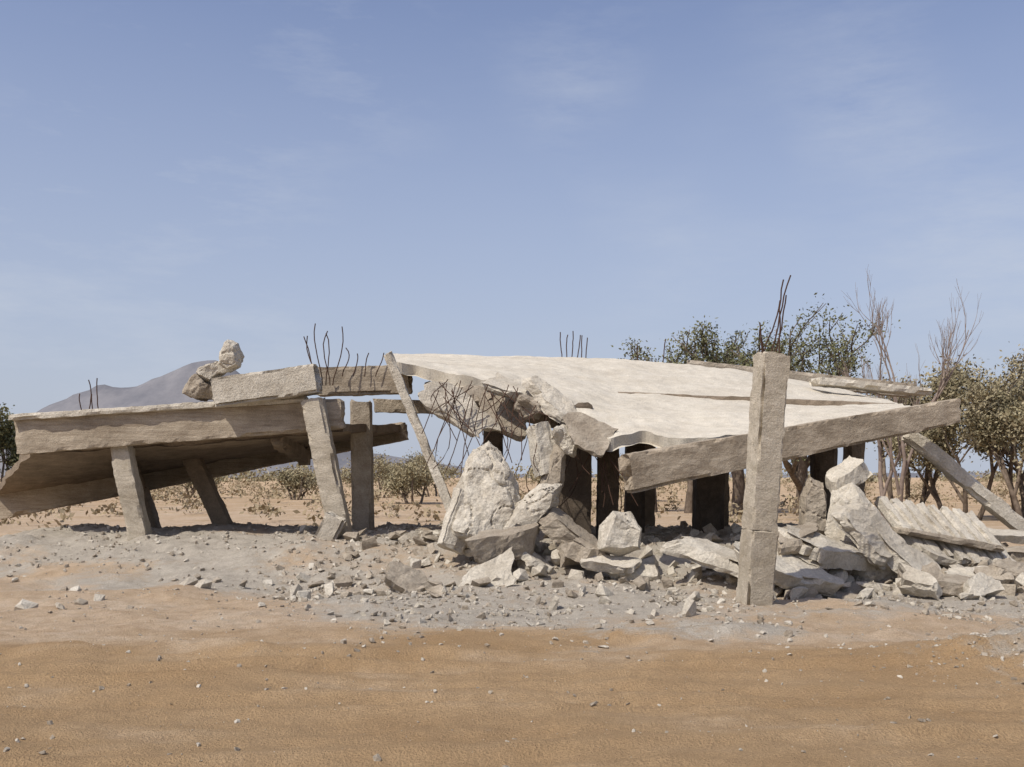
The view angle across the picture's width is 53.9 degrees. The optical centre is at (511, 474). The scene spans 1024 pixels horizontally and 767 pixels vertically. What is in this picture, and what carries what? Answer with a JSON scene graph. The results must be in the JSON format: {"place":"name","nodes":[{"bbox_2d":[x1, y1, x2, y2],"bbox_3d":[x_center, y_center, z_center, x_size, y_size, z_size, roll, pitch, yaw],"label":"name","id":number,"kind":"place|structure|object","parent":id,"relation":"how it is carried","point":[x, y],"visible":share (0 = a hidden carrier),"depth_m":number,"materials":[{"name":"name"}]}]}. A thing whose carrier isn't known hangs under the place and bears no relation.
{"place":"outdoors","nodes":[
{"label":"outdoors","id":0,"kind":"place"},
{"bbox_2d":[317,365,412,396],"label":"roof left beam","id":1,"kind":"structure","parent":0,"point":[347,383],"depth_m":18.50,"materials":[{"name":"concrete"}]},
{"bbox_2d":[451,441,520,550],"bbox_3d":[-0.391,0.317,15.350,1.358,1.695,1.182,0,0,-24],"label":"concrete boulder","id":2,"kind":"object","parent":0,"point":[488,483],"visible":0.61,"depth_m":14.97,"materials":[{"name":"concrete"}]},
{"bbox_2d":[437,488,467,553],"bbox_3d":[-0.755,0.690,15.074,0.835,0.988,0.360,0,0,-37],"label":"concrete boulder","id":3,"kind":"object","parent":2,"relation":"on","point":[448,540],"visible":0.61,"depth_m":14.87,"materials":[{"name":"concrete"}]},
{"bbox_2d":[503,482,561,533],"bbox_3d":[0.212,0.585,14.999,1.078,0.954,0.530,0,0,0],"label":"concrete boulder","id":4,"kind":"object","parent":2,"relation":"on","point":[534,505],"visible":0.66,"depth_m":14.78,"materials":[{"name":"concrete"}]},
{"bbox_2d":[0,360,1015,477],"bbox_3d":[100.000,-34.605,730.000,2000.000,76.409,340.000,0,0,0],"label":"distant hills","id":5,"kind":"structure","parent":0,"point":[167,388],"depth_m":625.48,"materials":[{"name":"stone"}]},
{"bbox_2d":[0,478,1023,766],"bbox_3d":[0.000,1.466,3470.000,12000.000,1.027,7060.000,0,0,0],"label":"sandy ground","id":6,"kind":"structure","parent":0,"point":[464,718],"depth_m":8.32,"materials":[{"name":"sand"}]},
{"bbox_2d":[0,408,19,481],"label":"desert tree","id":7,"kind":"object","parent":6,"relation":"on","point":[7,439],"visible":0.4,"depth_m":61.22,"materials":[{"name":"green plant"}]},
{"bbox_2d":[110,446,151,540],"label":"wing column","id":8,"kind":"structure","parent":6,"relation":"on","point":[129,486],"depth_m":18.04,"materials":[{"name":"concrete"}]},
{"bbox_2d":[144,487,161,527],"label":"wing column","id":9,"kind":"structure","parent":6,"relation":"on","point":[153,516],"depth_m":22.23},
{"bbox_2d":[0,424,406,494],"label":"wing slab","id":10,"kind":"structure","parent":6,"relation":"on","point":[36,471],"depth_m":19.96,"materials":[{"name":"concrete"}]},
{"bbox_2d":[0,422,408,519],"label":"wing rear beam","id":11,"kind":"structure","parent":10,"relation":"attached to","point":[18,503],"depth_m":22.45,"materials":[{"name":"concrete"}]},
{"bbox_2d":[270,436,310,465],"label":"wing cross beam","id":12,"kind":"structure","parent":10,"relation":"attached to","point":[299,453],"depth_m":20.01,"materials":[{"name":"concrete"}]},
{"bbox_2d":[183,459,232,524],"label":"wing column","id":13,"kind":"structure","parent":6,"relation":"on","point":[203,482],"depth_m":20.89,"materials":[{"name":"concrete"}]},
{"bbox_2d":[257,463,318,499],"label":"desert shrub","id":14,"kind":"object","parent":6,"relation":"on","point":[296,479],"visible":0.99,"depth_m":60.05,"materials":[{"name":"green plant"}]},
{"bbox_2d":[301,397,352,533],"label":"wing column","id":15,"kind":"structure","parent":6,"relation":"on","point":[324,455],"depth_m":17.59,"materials":[{"name":"concrete"}]},
{"bbox_2d":[14,399,345,454],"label":"wing front beam","id":16,"kind":"structure","parent":15,"relation":"attached to","point":[36,436],"depth_m":17.91,"materials":[{"name":"concrete"}]},
{"bbox_2d":[8,396,308,419],"bbox_3d":[-6.249,-1.189,17.859,5.297,0.439,0.174,0,0,0],"label":"wing front lip","id":17,"kind":"object","parent":16,"relation":"on","point":[121,410],"visible":0.87,"depth_m":17.79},
{"bbox_2d":[182,374,212,400],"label":"concrete boulder","id":18,"kind":"object","parent":16,"relation":"on","point":[197,387],"visible":0.85,"depth_m":17.72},
{"bbox_2d":[196,361,231,382],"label":"concrete boulder","id":19,"kind":"object","parent":18,"relation":"on","point":[208,372],"visible":0.76,"depth_m":17.76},
{"bbox_2d":[218,339,244,372],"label":"concrete boulder","id":20,"kind":"object","parent":19,"relation":"on","point":[231,355],"visible":0.98,"depth_m":17.70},
{"bbox_2d":[79,323,383,409],"bbox_3d":[-5.044,-1.850,18.061,5.456,1.703,0.464,0,0,-4],"label":"wing rebar","id":21,"kind":"object","parent":16,"relation":"on","point":[308,356],"visible":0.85,"depth_m":18.02,"materials":[{"name":"brown metal"}]},
{"bbox_2d":[211,363,322,407],"bbox_3d":[-4.308,-1.565,17.750,1.922,0.761,0.516,0,0,0],"label":"fallen beam block","id":22,"kind":"object","parent":16,"relation":"on","point":[274,384],"depth_m":17.50,"materials":[{"name":"concrete"}]},
{"bbox_2d":[315,511,347,540],"bbox_3d":[-3.185,1.037,17.325,0.671,0.826,0.388,0,0,0],"label":"broken pillar stub","id":23,"kind":"object","parent":6,"relation":"on","point":[331,525],"visible":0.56,"depth_m":17.17,"materials":[{"name":"concrete"}]},
{"bbox_2d":[350,399,374,529],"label":"wing column","id":24,"kind":"structure","parent":6,"relation":"on","point":[362,482],"depth_m":19.80,"materials":[{"name":"concrete"}]},
{"bbox_2d":[339,449,399,497],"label":"desert shrub","id":25,"kind":"object","parent":6,"relation":"on","point":[382,465],"visible":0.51,"depth_m":71.24,"materials":[{"name":"green plant"}]},
{"bbox_2d":[383,561,431,592],"bbox_3d":[-1.434,1.550,13.861,0.675,0.720,0.522,0,0,0],"label":"fallen slab piece","id":26,"kind":"object","parent":6,"relation":"on","point":[400,577],"visible":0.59,"depth_m":13.78,"materials":[{"name":"concrete"}]},
{"bbox_2d":[375,456,451,503],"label":"desert shrub","id":27,"kind":"object","parent":6,"relation":"on","point":[411,477],"visible":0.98,"depth_m":51.76,"materials":[{"name":"green plant"}]},
{"bbox_2d":[384,351,450,512],"bbox_3d":[-1.478,-0.648,16.420,1.270,2.779,0.227,0,0,10],"label":"leaning concrete post","id":28,"kind":"object","parent":6,"relation":"on","point":[424,444],"visible":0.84,"depth_m":16.38,"materials":[{"name":"concrete"}]},
{"bbox_2d":[385,447,462,496],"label":"desert shrub","id":29,"kind":"object","parent":6,"relation":"on","point":[421,458],"visible":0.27,"depth_m":74.05,"materials":[{"name":"green plant"}]},
{"bbox_2d":[458,547,516,586],"bbox_3d":[-0.347,1.406,13.965,0.834,0.778,0.485,0,0,-13],"label":"fallen slab piece","id":30,"kind":"object","parent":6,"relation":"on","point":[500,565],"visible":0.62,"depth_m":14.01,"materials":[{"name":"concrete"}]},
{"bbox_2d":[0,476,1020,527],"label":"dry scrub","id":31,"kind":"object","parent":6,"relation":"on","point":[277,492],"visible":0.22,"depth_m":46.00,"materials":[{"name":"plant"}]},
{"bbox_2d":[0,521,1023,649],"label":"pale rubble","id":32,"kind":"object","parent":6,"relation":"on","point":[689,608],"visible":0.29,"depth_m":13.14,"materials":[{"name":"concrete"}]},
{"bbox_2d":[0,460,1023,482],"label":"distant bushes","id":33,"kind":"object","parent":6,"relation":"on","point":[998,475],"visible":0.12,"depth_m":229.39,"materials":[{"name":"green plant"}]},
{"bbox_2d":[0,565,1023,766],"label":"scattered stones","id":34,"kind":"object","parent":6,"relation":"on","point":[602,590],"visible":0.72,"depth_m":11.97,"materials":[{"name":"stone"}]},
{"bbox_2d":[521,551,555,572],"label":"fallen slab piece","id":35,"kind":"object","parent":6,"relation":"on","point":[534,560],"visible":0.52,"depth_m":14.42,"materials":[{"name":"concrete"}]},
{"bbox_2d":[538,506,597,544],"bbox_3d":[0.841,0.914,14.958,1.027,0.982,0.584,0,0,0],"label":"concrete boulder","id":36,"kind":"object","parent":6,"relation":"on","point":[557,525],"visible":0.52,"depth_m":14.74,"materials":[{"name":"concrete"}]},
{"bbox_2d":[557,403,591,532],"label":"roof column","id":37,"kind":"structure","parent":6,"relation":"on","point":[575,506],"depth_m":16.75,"materials":[{"name":"concrete"}]},
{"bbox_2d":[595,449,619,539],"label":"roof column","id":38,"kind":"structure","parent":6,"relation":"on","point":[604,512],"depth_m":17.04,"materials":[{"name":"concrete"}]},
{"bbox_2d":[393,353,912,450],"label":"roof slab","id":39,"kind":"structure","parent":38,"relation":"on","point":[653,420],"depth_m":18.50,"materials":[{"name":"concrete"}]},
{"bbox_2d":[373,399,431,413],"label":"roof left beam","id":40,"kind":"structure","parent":39,"relation":"attached to","point":[389,406],"depth_m":19.43,"materials":[{"name":"concrete"}]},
{"bbox_2d":[418,382,500,438],"bbox_3d":[-0.847,-1.046,16.477,1.348,0.950,0.505,0,0,0],"label":"torn edge","id":41,"kind":"object","parent":39,"relation":"attached to","point":[428,402],"visible":0.84,"depth_m":16.37,"materials":[{"name":"concrete"}]},
{"bbox_2d":[478,391,526,440],"bbox_3d":[-0.150,-1.015,16.774,0.842,0.896,0.549,0,0,0],"label":"torn edge","id":42,"kind":"object","parent":39,"relation":"attached to","point":[506,422],"visible":0.69,"depth_m":16.69,"materials":[{"name":"concrete"}]},
{"bbox_2d":[481,373,532,400],"bbox_3d":[0.073,-1.436,16.492,1.120,0.538,0.563,0,0,13],"label":"torn edge","id":43,"kind":"object","parent":39,"relation":"on","point":[498,383],"visible":0.49,"depth_m":16.40,"materials":[{"name":"concrete"}]},
{"bbox_2d":[421,379,637,511],"bbox_3d":[0.281,-0.475,15.788,3.400,2.140,0.804,0,0,10],"label":"hanging rebar","id":44,"kind":"object","parent":39,"relation":"hanging from","point":[496,415],"visible":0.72,"depth_m":15.95,"materials":[{"name":"brown metal"}]},
{"bbox_2d":[514,394,542,419],"bbox_3d":[0.295,-1.083,16.017,0.549,0.416,0.382,0,0,0],"label":"torn edge","id":45,"kind":"object","parent":44,"relation":"attached to","point":[527,402],"visible":0.88,"depth_m":15.96,"materials":[{"name":"concrete"}]},
{"bbox_2d":[527,422,553,477],"bbox_3d":[0.511,-0.390,15.615,0.488,0.876,0.410,0,0,-21],"label":"torn edge","id":46,"kind":"object","parent":39,"relation":"attached to","point":[540,435],"visible":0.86,"depth_m":15.47,"materials":[{"name":"concrete"}]},
{"bbox_2d":[522,376,576,423],"bbox_3d":[0.642,-1.110,15.998,1.038,0.955,0.525,0,0,9],"label":"torn edge","id":47,"kind":"object","parent":39,"relation":"attached to","point":[557,405],"visible":0.83,"depth_m":15.92,"materials":[{"name":"concrete"}]},
{"bbox_2d":[564,411,617,456],"bbox_3d":[1.204,-0.625,15.377,0.827,0.715,0.465,0,0,11],"label":"torn edge","id":48,"kind":"object","parent":39,"relation":"attached to","point":[587,433],"visible":1,"depth_m":15.36,"materials":[{"name":"concrete"}]},
{"bbox_2d":[603,391,894,404],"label":"roof inner beam","id":49,"kind":"structure","parent":39,"relation":"attached to","point":[748,398],"depth_m":18.87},
{"bbox_2d":[618,398,960,492],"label":"roof front beam","id":50,"kind":"structure","parent":39,"relation":"attached to","point":[656,467],"depth_m":14.85,"materials":[{"name":"concrete"}]},
{"bbox_2d":[687,360,916,397],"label":"roof far parapet","id":51,"kind":"structure","parent":39,"relation":"attached to","point":[800,376],"depth_m":24.23,"materials":[{"name":"concrete"}]},
{"bbox_2d":[809,377,932,395],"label":"roof far parapet","id":52,"kind":"structure","parent":39,"relation":"attached to","point":[867,386],"depth_m":21.65,"materials":[{"name":"concrete"}]},
{"bbox_2d":[624,446,644,532],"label":"roof column","id":53,"kind":"structure","parent":6,"relation":"on","point":[638,511],"depth_m":18.64,"materials":[{"name":"concrete"}]},
{"bbox_2d":[618,563,659,581],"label":"fallen slab piece","id":54,"kind":"object","parent":6,"relation":"on","point":[646,570],"visible":0.48,"depth_m":14.02,"materials":[{"name":"concrete"}]},
{"bbox_2d":[645,446,655,526],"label":"roof column","id":55,"kind":"structure","parent":6,"relation":"on","point":[650,506],"depth_m":21.82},
{"bbox_2d":[610,337,700,511],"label":"acacia tree","id":56,"kind":"object","parent":6,"relation":"on","point":[631,347],"visible":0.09,"depth_m":42.72,"materials":[{"name":"green plant"}]},
{"bbox_2d":[290,523,1023,599],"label":"broken concrete pile","id":57,"kind":"object","parent":6,"relation":"on","point":[870,590],"visible":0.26,"depth_m":14.04,"materials":[{"name":"concrete"}]},
{"bbox_2d":[462,549,472,556],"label":"fallen slab piece","id":58,"kind":"object","parent":57,"relation":"on","point":[466,552],"visible":0.17,"depth_m":15.02,"materials":[{"name":"concrete"}]},
{"bbox_2d":[465,524,538,563],"bbox_3d":[-0.149,1.003,14.432,1.209,0.566,0.443,0,0,-22],"label":"concrete boulder","id":59,"kind":"object","parent":57,"relation":"on","point":[485,545],"visible":0.77,"depth_m":14.27,"materials":[{"name":"concrete"}]},
{"bbox_2d":[579,555,641,574],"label":"fallen slab piece","id":60,"kind":"object","parent":57,"relation":"on","point":[616,565],"visible":1,"depth_m":14.02,"materials":[{"name":"concrete"}]},
{"bbox_2d":[596,511,641,555],"bbox_3d":[1.521,0.829,14.183,0.649,0.653,0.527,0,0,0],"label":"concrete boulder","id":61,"kind":"object","parent":60,"relation":"on","point":[619,533],"visible":1,"depth_m":13.99,"materials":[{"name":"concrete"}]},
{"bbox_2d":[659,536,737,578],"bbox_3d":[2.668,1.145,13.818,1.231,0.594,0.754,0,0,13],"label":"fallen slab piece","id":62,"kind":"object","parent":57,"relation":"on","point":[702,553],"visible":0.78,"depth_m":13.59,"materials":[{"name":"concrete"}]},
{"bbox_2d":[778,526,876,569],"bbox_3d":[4.423,1.015,13.884,1.648,0.633,0.737,0,0,-18],"label":"fallen slab piece","id":63,"kind":"object","parent":57,"relation":"on","point":[818,548],"visible":0.88,"depth_m":13.64,"materials":[{"name":"concrete"}]},
{"bbox_2d":[921,544,959,566],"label":"fallen slab piece","id":64,"kind":"object","parent":57,"relation":"on","point":[943,558],"visible":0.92,"depth_m":14.23,"materials":[{"name":"concrete"}]},
{"bbox_2d":[891,526,1004,552],"bbox_3d":[6.302,0.937,14.869,1.517,0.363,1.018,0,0,-5],"label":"concrete rubble","id":65,"kind":"object","parent":57,"relation":"on","point":[950,539],"visible":0.68,"depth_m":14.39,"materials":[{"name":"concrete"}]},
{"bbox_2d":[874,496,922,551],"bbox_3d":[5.683,0.757,14.724,0.177,0.890,0.948,0,0,-24],"label":"rib","id":66,"kind":"object","parent":65,"relation":"on","point":[887,510],"visible":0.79,"depth_m":14.76,"materials":[{"name":"concrete"}]},
{"bbox_2d":[889,498,940,551],"bbox_3d":[5.880,0.788,14.739,0.177,0.886,0.966,0,0,-24],"label":"rib","id":67,"kind":"object","parent":65,"relation":"attached to","point":[902,510],"visible":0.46,"depth_m":14.80,"materials":[{"name":"concrete"}]},
{"bbox_2d":[915,502,970,564],"bbox_3d":[6.275,0.854,14.777,0.178,0.906,0.988,0,0,-25],"label":"rib","id":68,"kind":"object","parent":65,"relation":"attached to","point":[961,556],"visible":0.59,"depth_m":14.70,"materials":[{"name":"concrete"}]},
{"bbox_2d":[939,505,994,562],"bbox_3d":[6.664,0.929,14.820,0.180,0.948,0.943,0,0,-24],"label":"rib","id":69,"kind":"object","parent":65,"relation":"on","point":[952,519],"visible":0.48,"depth_m":14.88,"materials":[{"name":"concrete"}]},
{"bbox_2d":[951,508,1001,561],"bbox_3d":[6.864,0.959,14.835,0.179,0.920,0.963,0,0,-25],"label":"rib","id":70,"kind":"object","parent":65,"relation":"attached to","point":[965,521],"visible":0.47,"depth_m":14.87,"materials":[{"name":"concrete"}]},
{"bbox_2d":[974,566,1015,583],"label":"fallen slab piece","id":71,"kind":"object","parent":57,"relation":"on","point":[1006,578],"visible":0.66,"depth_m":13.44,"materials":[{"name":"concrete"}]},
{"bbox_2d":[987,528,1023,543],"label":"fallen slab piece","id":72,"kind":"object","parent":57,"relation":"on","point":[1014,536],"visible":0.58,"depth_m":15.74,"materials":[{"name":"concrete"}]},
{"bbox_2d":[993,559,1023,577],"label":"fallen slab piece","id":73,"kind":"object","parent":57,"relation":"on","point":[1014,568],"visible":0.67,"depth_m":13.93,"materials":[{"name":"concrete"}]},
{"bbox_2d":[692,473,724,532],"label":"roof column","id":74,"kind":"structure","parent":6,"relation":"on","point":[708,500],"depth_m":17.77,"materials":[{"name":"concrete"}]},
{"bbox_2d":[668,336,751,512],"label":"acacia tree","id":75,"kind":"object","parent":6,"relation":"on","point":[688,503],"visible":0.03,"depth_m":41.40,"materials":[{"name":"green plant"}]},
{"bbox_2d":[623,315,842,514],"bbox_3d":[8.569,-1.972,38.242,7.443,8.761,9.790,0,0,27],"label":"acacia tree","id":76,"kind":"object","parent":6,"relation":"on","point":[738,482],"visible":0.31,"depth_m":39.94,"materials":[{"name":"green plant"}]},
{"bbox_2d":[735,529,779,605],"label":"concrete pillar","id":77,"kind":"structure","parent":6,"relation":"on","point":[756,575],"depth_m":11.99,"materials":[{"name":"concrete"}]},
{"bbox_2d":[741,351,789,530],"bbox_3d":[3.056,-0.391,12.154,0.465,2.178,0.378,0,0,-13],"label":"shaft","id":78,"kind":"object","parent":77,"relation":"on","point":[767,406],"visible":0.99,"depth_m":12.01,"materials":[{"name":"concrete"}]},
{"bbox_2d":[759,275,790,351],"bbox_3d":[3.157,-1.900,12.147,0.399,1.006,0.240,0,0,0],"label":"rebar","id":79,"kind":"object","parent":78,"relation":"on","point":[779,326],"visible":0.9,"depth_m":12.10,"materials":[{"name":"brown metal"}]},
{"bbox_2d":[734,541,845,597],"bbox_3d":[3.665,1.256,13.298,1.468,0.742,0.792,0,0,0],"label":"fallen slab piece","id":80,"kind":"object","parent":6,"relation":"on","point":[793,571],"visible":0.58,"depth_m":13.14,"materials":[{"name":"concrete"}]},
{"bbox_2d":[777,521,819,555],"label":"fallen slab piece","id":81,"kind":"object","parent":80,"relation":"on","point":[786,546],"visible":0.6,"depth_m":13.57,"materials":[{"name":"concrete"}]},
{"bbox_2d":[798,477,826,534],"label":"concrete boulder","id":82,"kind":"object","parent":6,"relation":"on","point":[812,502],"visible":0.76,"depth_m":14.83,"materials":[{"name":"concrete"}]},
{"bbox_2d":[735,293,900,515],"bbox_3d":[10.897,-2.253,38.226,6.430,9.191,6.471,0,0,44],"label":"acacia tree","id":83,"kind":"object","parent":6,"relation":"on","point":[803,463],"visible":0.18,"depth_m":38.04,"materials":[{"name":"green plant"}]},
{"bbox_2d":[810,449,837,519],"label":"roof column","id":84,"kind":"structure","parent":6,"relation":"on","point":[822,463],"depth_m":17.81,"materials":[{"name":"concrete"}]},
{"bbox_2d":[785,316,884,513],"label":"acacia tree","id":85,"kind":"object","parent":6,"relation":"on","point":[829,361],"visible":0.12,"depth_m":40.56,"materials":[{"name":"green plant"}]},
{"bbox_2d":[843,443,865,495],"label":"roof column","id":86,"kind":"structure","parent":6,"relation":"on","point":[857,450],"depth_m":19.34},
{"bbox_2d":[824,482,897,579],"bbox_3d":[5.063,0.832,14.385,1.143,1.451,0.777,0,0,0],"label":"concrete boulder","id":87,"kind":"object","parent":6,"relation":"on","point":[849,493],"visible":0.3,"depth_m":14.38,"materials":[{"name":"concrete"}]},
{"bbox_2d":[825,454,872,491],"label":"concrete boulder","id":88,"kind":"object","parent":87,"relation":"on","point":[852,469],"visible":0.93,"depth_m":14.76,"materials":[{"name":"concrete"}]},
{"bbox_2d":[875,530,940,572],"bbox_3d":[5.432,1.246,14.070,1.230,1.094,0.662,0,0,0],"label":"fallen slab piece","id":89,"kind":"object","parent":6,"relation":"on","point":[909,555],"visible":0.48,"depth_m":13.94,"materials":[{"name":"concrete"}]},
{"bbox_2d":[829,503,904,568],"bbox_3d":[5.016,0.849,14.054,1.294,0.893,0.594,0,0,-37],"label":"fallen slab piece","id":90,"kind":"object","parent":89,"relation":"on","point":[858,525],"visible":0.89,"depth_m":13.85,"materials":[{"name":"concrete"}]},
{"bbox_2d":[836,270,983,520],"bbox_3d":[13.087,-2.338,33.307,4.555,9.124,2.474,0,0,20],"label":"bare tree","id":91,"kind":"object","parent":6,"relation":"on","point":[900,486],"visible":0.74,"depth_m":33.49,"materials":[{"name":"brown plant"}]},
{"bbox_2d":[898,562,942,599],"bbox_3d":[5.228,1.365,13.018,0.606,0.462,0.348,0,0,42],"label":"fallen slab piece","id":92,"kind":"object","parent":6,"relation":"on","point":[922,584],"visible":1,"depth_m":12.91,"materials":[{"name":"concrete"}]},
{"bbox_2d":[861,362,1001,503],"bbox_3d":[15.179,-1.017,37.515,5.812,6.168,4.478,0,0,0],"label":"desert tree","id":93,"kind":"object","parent":6,"relation":"on","point":[925,493],"visible":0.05,"depth_m":37.22,"materials":[{"name":"green plant"}]},
{"bbox_2d":[873,344,1023,519],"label":"desert tree","id":94,"kind":"object","parent":6,"relation":"on","point":[951,389],"visible":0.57,"depth_m":34.77,"materials":[{"name":"green plant"}]},
{"bbox_2d":[927,504,980,566],"bbox_3d":[6.471,0.895,14.796,0.176,0.914,0.964,0,0,-25],"label":"rib","id":95,"kind":"object","parent":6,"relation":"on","point":[943,522],"visible":0.52,"depth_m":14.82,"materials":[{"name":"concrete"}]},
{"bbox_2d":[939,574,970,596],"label":"fallen slab piece","id":96,"kind":"object","parent":6,"relation":"on","point":[952,585],"visible":0.38,"depth_m":13.03,"materials":[{"name":"concrete"}]},
{"bbox_2d":[901,432,1023,529],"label":"leaning concrete beam","id":97,"kind":"structure","parent":6,"relation":"on","point":[948,466],"depth_m":16.35,"materials":[{"name":"concrete"}]},
{"bbox_2d":[963,573,1003,599],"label":"fallen slab piece","id":98,"kind":"object","parent":6,"relation":"on","point":[977,585],"visible":0.79,"depth_m":13.02,"materials":[{"name":"concrete"}]},
{"bbox_2d":[947,388,1023,516],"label":"desert tree","id":99,"kind":"object","parent":6,"relation":"on","point":[1013,422],"visible":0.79,"depth_m":33.49,"materials":[{"name":"green plant"}]},
{"bbox_2d":[947,350,1023,517],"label":"desert tree","id":100,"kind":"object","parent":6,"relation":"on","point":[1010,471],"visible":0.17,"depth_m":35.92,"materials":[{"name":"green plant"}]},
{"bbox_2d":[965,510,1015,560],"bbox_3d":[7.057,0.988,14.864,0.180,0.912,0.950,0,0,-25],"label":"rib","id":101,"kind":"object","parent":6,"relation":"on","point":[983,530],"visible":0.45,"depth_m":14.91,"materials":[{"name":"concrete"}]},
{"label":"fallen slab piece","id":102,"kind":"object","parent":6,"relation":"on","visible":0},
{"bbox_2d":[565,540,608,561],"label":"concrete boulder","id":103,"kind":"object","parent":102,"relation":"on","point":[576,550],"visible":0.75,"depth_m":14.15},
{"bbox_2d":[0,0,1023,473],"label":"sky","id":104,"kind":"structure","parent":0,"point":[180,179],"materials":[{"name":"blue"}]},
{"bbox_2d":[540,443,565,496],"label":"concrete boulder","id":105,"kind":"object","parent":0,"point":[556,473],"visible":0.43,"depth_m":15.40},
{"bbox_2d":[551,424,576,457],"bbox_3d":[0.816,-0.524,15.507,0.457,0.521,0.381,0,0,0],"label":"torn edge","id":106,"kind":"object","parent":105,"relation":"attached to","point":[561,439],"visible":0.78,"depth_m":15.39,"materials":[{"name":"concrete"}]},
{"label":"fallen slab piece","id":107,"kind":"object","parent":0,"visible":0},
{"bbox_2d":[902,499,954,558],"bbox_3d":[6.072,0.817,14.769,0.176,0.911,0.952,0,0,-25],"label":"rib","id":108,"kind":"object","parent":107,"relation":"on","point":[918,518],"visible":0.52,"depth_m":14.77,"materials":[{"name":"concrete"}]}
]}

